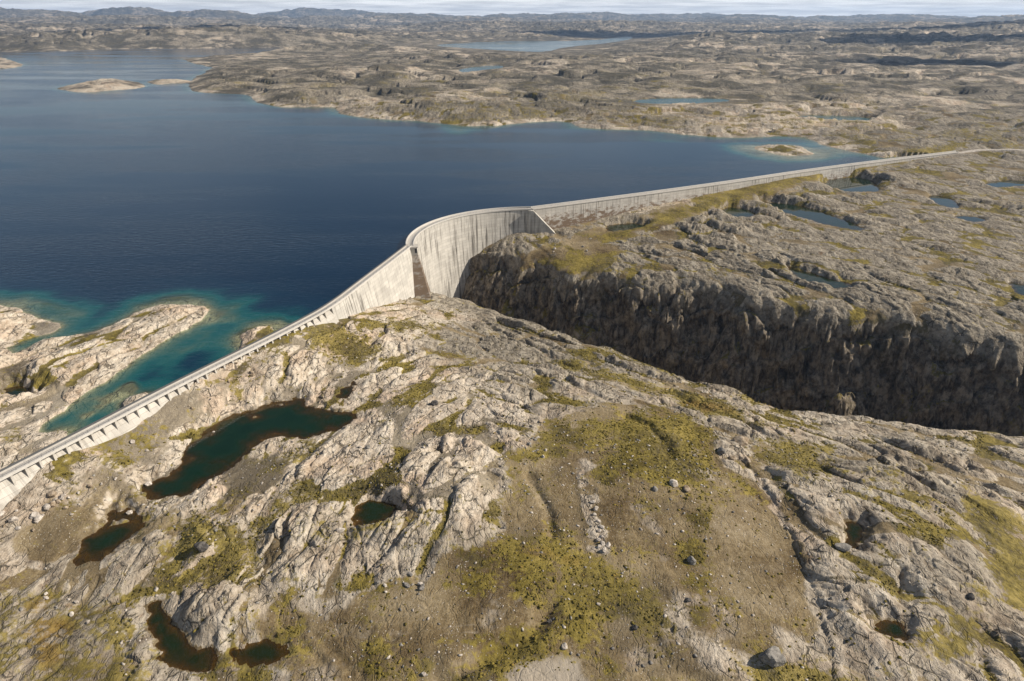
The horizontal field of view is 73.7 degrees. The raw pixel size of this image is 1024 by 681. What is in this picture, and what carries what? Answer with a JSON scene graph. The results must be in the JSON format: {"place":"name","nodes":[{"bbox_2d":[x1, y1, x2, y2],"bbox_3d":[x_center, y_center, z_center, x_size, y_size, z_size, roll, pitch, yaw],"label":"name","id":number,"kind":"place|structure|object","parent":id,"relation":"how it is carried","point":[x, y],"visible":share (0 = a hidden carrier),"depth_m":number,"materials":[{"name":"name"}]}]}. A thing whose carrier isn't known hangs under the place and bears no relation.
{"place":"outdoors","nodes":[
{"label":"outdoors","id":0,"kind":"place"},
{"bbox_2d":[0,57,22,68],"bbox_3d":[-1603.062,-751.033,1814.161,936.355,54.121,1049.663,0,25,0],"label":"headland","id":1,"kind":"structure","parent":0,"point":[4,63],"depth_m":1680.30,"materials":[{"name":"beige stone"}]},
{"bbox_2d":[73,507,145,565],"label":"pond","id":2,"kind":"structure","parent":0,"point":[106,539],"depth_m":157.71,"materials":[{"name":"liquid"}]},
{"bbox_2d":[58,78,162,92],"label":"island","id":3,"kind":"structure","parent":0,"point":[102,85],"depth_m":1102.34,"materials":[{"name":"beige stone"}]},
{"bbox_2d":[161,79,188,83],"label":"skerry","id":4,"kind":"structure","parent":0,"point":[167,81],"depth_m":1206.92,"materials":[{"name":"beige stone"}]},
{"bbox_2d":[142,397,356,499],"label":"pond","id":5,"kind":"structure","parent":0,"point":[232,440],"depth_m":195.35,"materials":[{"name":"liquid"}]},
{"bbox_2d":[83,143,799,332],"bbox_3d":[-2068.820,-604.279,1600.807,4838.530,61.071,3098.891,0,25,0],"label":"lake bed","id":6,"kind":"object","parent":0,"point":[288,322],"depth_m":366.96,"materials":[{"name":"beige stone"}]},
{"bbox_2d":[0,47,903,428],"bbox_3d":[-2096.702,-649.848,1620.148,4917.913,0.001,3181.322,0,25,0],"label":"lake","id":7,"kind":"structure","parent":0,"point":[240,209],"depth_m":464.45,"materials":[{"name":"liquid"}]},
{"bbox_2d":[737,144,829,158],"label":"islet","id":8,"kind":"object","parent":7,"relation":"in","point":[783,150],"visible":0.99,"depth_m":572.25,"materials":[{"name":"beige stone"}]},
{"bbox_2d":[0,19,1023,680],"bbox_3d":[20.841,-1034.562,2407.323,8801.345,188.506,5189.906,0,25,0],"label":"ground","id":9,"kind":"structure","parent":0,"point":[916,327],"depth_m":207.81,"materials":[{"name":"grey stone"}]},
{"bbox_2d":[8,516,18,521],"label":"stone","id":10,"kind":"object","parent":9,"relation":"on","point":[12,519],"visible":1,"depth_m":156.16,"materials":[{"name":"grey stone"}]},
{"bbox_2d":[3,386,33,394],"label":"pool","id":11,"kind":"structure","parent":9,"relation":"in","point":[16,390],"depth_m":206.05,"materials":[{"name":"liquid"}]},
{"bbox_2d":[29,511,39,518],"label":"stone","id":12,"kind":"object","parent":9,"relation":"on","point":[34,514],"visible":1,"depth_m":158.23,"materials":[{"name":"grey stone"}]},
{"bbox_2d":[34,514,43,522],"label":"stone","id":13,"kind":"object","parent":9,"relation":"on","point":[37,518],"visible":1,"depth_m":157.79,"materials":[{"name":"grey stone"}]},
{"bbox_2d":[43,503,50,510],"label":"stone","id":14,"kind":"object","parent":9,"relation":"on","point":[46,506],"visible":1,"depth_m":160.18,"materials":[{"name":"grey stone"}]},
{"bbox_2d":[47,491,55,497],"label":"stone","id":15,"kind":"object","parent":9,"relation":"on","point":[51,494],"visible":1,"depth_m":162.86,"materials":[{"name":"brown stone"}]},
{"bbox_2d":[49,501,55,507],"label":"stone","id":16,"kind":"object","parent":9,"relation":"on","point":[52,503],"visible":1,"depth_m":161.12,"materials":[{"name":"beige stone"}]},
{"bbox_2d":[146,600,237,672],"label":"pool","id":17,"kind":"structure","parent":9,"relation":"in","point":[176,648],"depth_m":131.53,"materials":[{"name":"liquid"}]},
{"bbox_2d":[194,541,208,552],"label":"boulder","id":18,"kind":"object","parent":9,"relation":"on","point":[201,546],"visible":1,"depth_m":150.14,"materials":[{"name":"stone"}]},
{"bbox_2d":[235,639,289,667],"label":"pool","id":19,"kind":"structure","parent":9,"relation":"in","point":[265,652],"depth_m":130.73,"materials":[{"name":"liquid"}]},
{"bbox_2d":[335,528,344,533],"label":"boulder","id":20,"kind":"object","parent":9,"relation":"on","point":[339,530],"visible":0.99,"depth_m":156.27,"materials":[{"name":"stone"}]},
{"bbox_2d":[336,379,356,399],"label":"pool","id":21,"kind":"structure","parent":9,"relation":"in","point":[345,392],"depth_m":217.28,"materials":[{"name":"liquid"}]},
{"bbox_2d":[351,500,398,525],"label":"pool","id":22,"kind":"structure","parent":9,"relation":"in","point":[369,512],"depth_m":164.49,"materials":[{"name":"liquid"}]},
{"bbox_2d":[430,400,437,405],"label":"boulder","id":23,"kind":"object","parent":9,"relation":"on","point":[433,402],"visible":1,"depth_m":205.70,"materials":[{"name":"stone"}]},
{"bbox_2d":[0,151,958,510],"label":"dam","id":24,"kind":"structure","parent":9,"relation":"on","point":[426,259],"depth_m":357.56,"materials":[{"name":"concrete"}]},
{"bbox_2d":[459,66,502,71],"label":"tarn","id":25,"kind":"structure","parent":9,"relation":"in","point":[469,69],"depth_m":1465.63,"materials":[{"name":"liquid"}]},
{"bbox_2d":[60,304,979,680],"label":"loose stones","id":26,"kind":"object","parent":9,"relation":"on","point":[530,512],"visible":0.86,"depth_m":160.00,"materials":[{"name":"grey stone"}]},
{"bbox_2d":[54,303,985,680],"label":"heath","id":27,"kind":"object","parent":9,"relation":"on","point":[678,457],"visible":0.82,"depth_m":165.76,"materials":[{"name":"green plant"}]},
{"bbox_2d":[523,404,530,409],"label":"boulder","id":28,"kind":"object","parent":9,"relation":"on","point":[526,406],"visible":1,"depth_m":205.91,"materials":[{"name":"stone"}]},
{"bbox_2d":[438,37,632,51],"bbox_3d":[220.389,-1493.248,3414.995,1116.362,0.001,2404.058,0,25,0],"label":"tarn","id":29,"kind":"structure","parent":9,"relation":"in","point":[534,46],"depth_m":3064.03,"materials":[{"name":"liquid"}]},
{"bbox_2d":[561,642,567,649],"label":"boulder","id":30,"kind":"object","parent":9,"relation":"on","point":[564,646],"visible":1,"depth_m":129.76,"materials":[{"name":"stone"}]},
{"bbox_2d":[606,223,643,231],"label":"pool","id":31,"kind":"structure","parent":9,"relation":"in","point":[622,227],"depth_m":406.71,"materials":[{"name":"liquid"}]},
{"bbox_2d":[632,624,637,629],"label":"boulder","id":32,"kind":"object","parent":9,"relation":"on","point":[634,626],"visible":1,"depth_m":133.54,"materials":[{"name":"stone"}]},
{"bbox_2d":[669,479,677,486],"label":"boulder","id":33,"kind":"object","parent":9,"relation":"on","point":[673,482],"visible":1,"depth_m":169.98,"materials":[{"name":"stone"}]},
{"bbox_2d":[635,98,728,103],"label":"tarn","id":34,"kind":"structure","parent":9,"relation":"in","point":[674,100],"depth_m":900.81,"materials":[{"name":"liquid"}]},
{"bbox_2d":[683,485,690,491],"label":"boulder","id":35,"kind":"object","parent":9,"relation":"on","point":[686,488],"visible":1,"depth_m":168.76,"materials":[{"name":"brown stone"}]},
{"bbox_2d":[687,555,695,564],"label":"boulder","id":36,"kind":"object","parent":9,"relation":"on","point":[691,560],"visible":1,"depth_m":148.47,"materials":[{"name":"grey stone"}]},
{"bbox_2d":[717,447,725,453],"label":"boulder","id":37,"kind":"object","parent":9,"relation":"on","point":[721,450],"visible":1,"depth_m":186.09,"materials":[{"name":"grey stone"}]},
{"bbox_2d":[728,455,735,460],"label":"boulder","id":38,"kind":"object","parent":9,"relation":"on","point":[732,457],"visible":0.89,"depth_m":184.67,"materials":[{"name":"brown stone"}]},
{"bbox_2d":[722,207,754,216],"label":"pool","id":39,"kind":"structure","parent":9,"relation":"in","point":[737,212],"depth_m":425.34,"materials":[{"name":"liquid"}]},
{"bbox_2d":[732,435,748,445],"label":"boulder","id":40,"kind":"object","parent":9,"relation":"on","point":[742,440],"visible":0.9,"depth_m":191.43,"materials":[{"name":"brown stone"}]},
{"bbox_2d":[758,646,786,667],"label":"boulder","id":41,"kind":"object","parent":9,"relation":"on","point":[772,656],"visible":1,"depth_m":126.57,"materials":[{"name":"grey stone"}]},
{"bbox_2d":[764,202,863,230],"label":"pool","id":42,"kind":"structure","parent":9,"relation":"in","point":[817,216],"depth_m":418.59,"materials":[{"name":"liquid"}]},
{"bbox_2d":[787,266,851,288],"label":"pool","id":43,"kind":"structure","parent":9,"relation":"in","point":[810,277],"depth_m":331.45,"materials":[{"name":"liquid"}]},
{"bbox_2d":[798,115,869,120],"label":"tarn","id":44,"kind":"structure","parent":9,"relation":"in","point":[840,117],"depth_m":751.27,"materials":[{"name":"liquid"}]},
{"bbox_2d":[834,543,851,551],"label":"boulder","id":45,"kind":"object","parent":9,"relation":"on","point":[845,547],"visible":1,"depth_m":151.61,"materials":[{"name":"grey stone"}]},
{"bbox_2d":[824,177,878,191],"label":"pool","id":46,"kind":"structure","parent":9,"relation":"in","point":[851,184],"depth_m":486.32,"materials":[{"name":"liquid"}]},
{"bbox_2d":[845,521,863,548],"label":"pool","id":47,"kind":"structure","parent":9,"relation":"in","point":[854,530],"depth_m":159.53,"materials":[{"name":"liquid"}]},
{"bbox_2d":[874,619,908,640],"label":"pool","id":48,"kind":"structure","parent":9,"relation":"in","point":[894,629],"depth_m":135.14,"materials":[{"name":"liquid"}]},
{"bbox_2d":[928,195,958,207],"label":"pool","id":49,"kind":"structure","parent":9,"relation":"in","point":[945,201],"depth_m":444.90,"materials":[{"name":"liquid"}]},
{"bbox_2d":[966,593,974,599],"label":"boulder","id":50,"kind":"object","parent":9,"relation":"on","point":[970,596],"visible":1,"depth_m":139.81,"materials":[{"name":"stone"}]},
{"bbox_2d":[955,216,985,221],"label":"pool","id":51,"kind":"structure","parent":9,"relation":"in","point":[972,219],"depth_m":410.57,"materials":[{"name":"liquid"}]},
{"bbox_2d":[986,180,1023,186],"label":"pool","id":52,"kind":"structure","parent":9,"relation":"in","point":[1006,183],"depth_m":484.68,"materials":[{"name":"liquid"}]},
{"bbox_2d":[1008,282,1023,294],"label":"pool","id":53,"kind":"structure","parent":9,"relation":"in","point":[1018,288],"depth_m":318.71,"materials":[{"name":"liquid"}]},
{"bbox_2d":[0,6,1023,34],"bbox_3d":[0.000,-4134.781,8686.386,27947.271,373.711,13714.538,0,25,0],"label":"hills","id":54,"kind":"structure","parent":0,"point":[607,23],"depth_m":7395.09,"materials":[{"name":"grey stone"}]},
{"bbox_2d":[0,0,1023,16],"label":"sky","id":55,"kind":"structure","parent":0,"point":[797,8],"materials":[{"name":"white"}]},
{"bbox_2d":[958,149,1023,153],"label":"gravel road","id":56,"kind":"structure","parent":0,"point":[975,150],"depth_m":564.53,"materials":[{"name":"beige gravel"}]}
]}

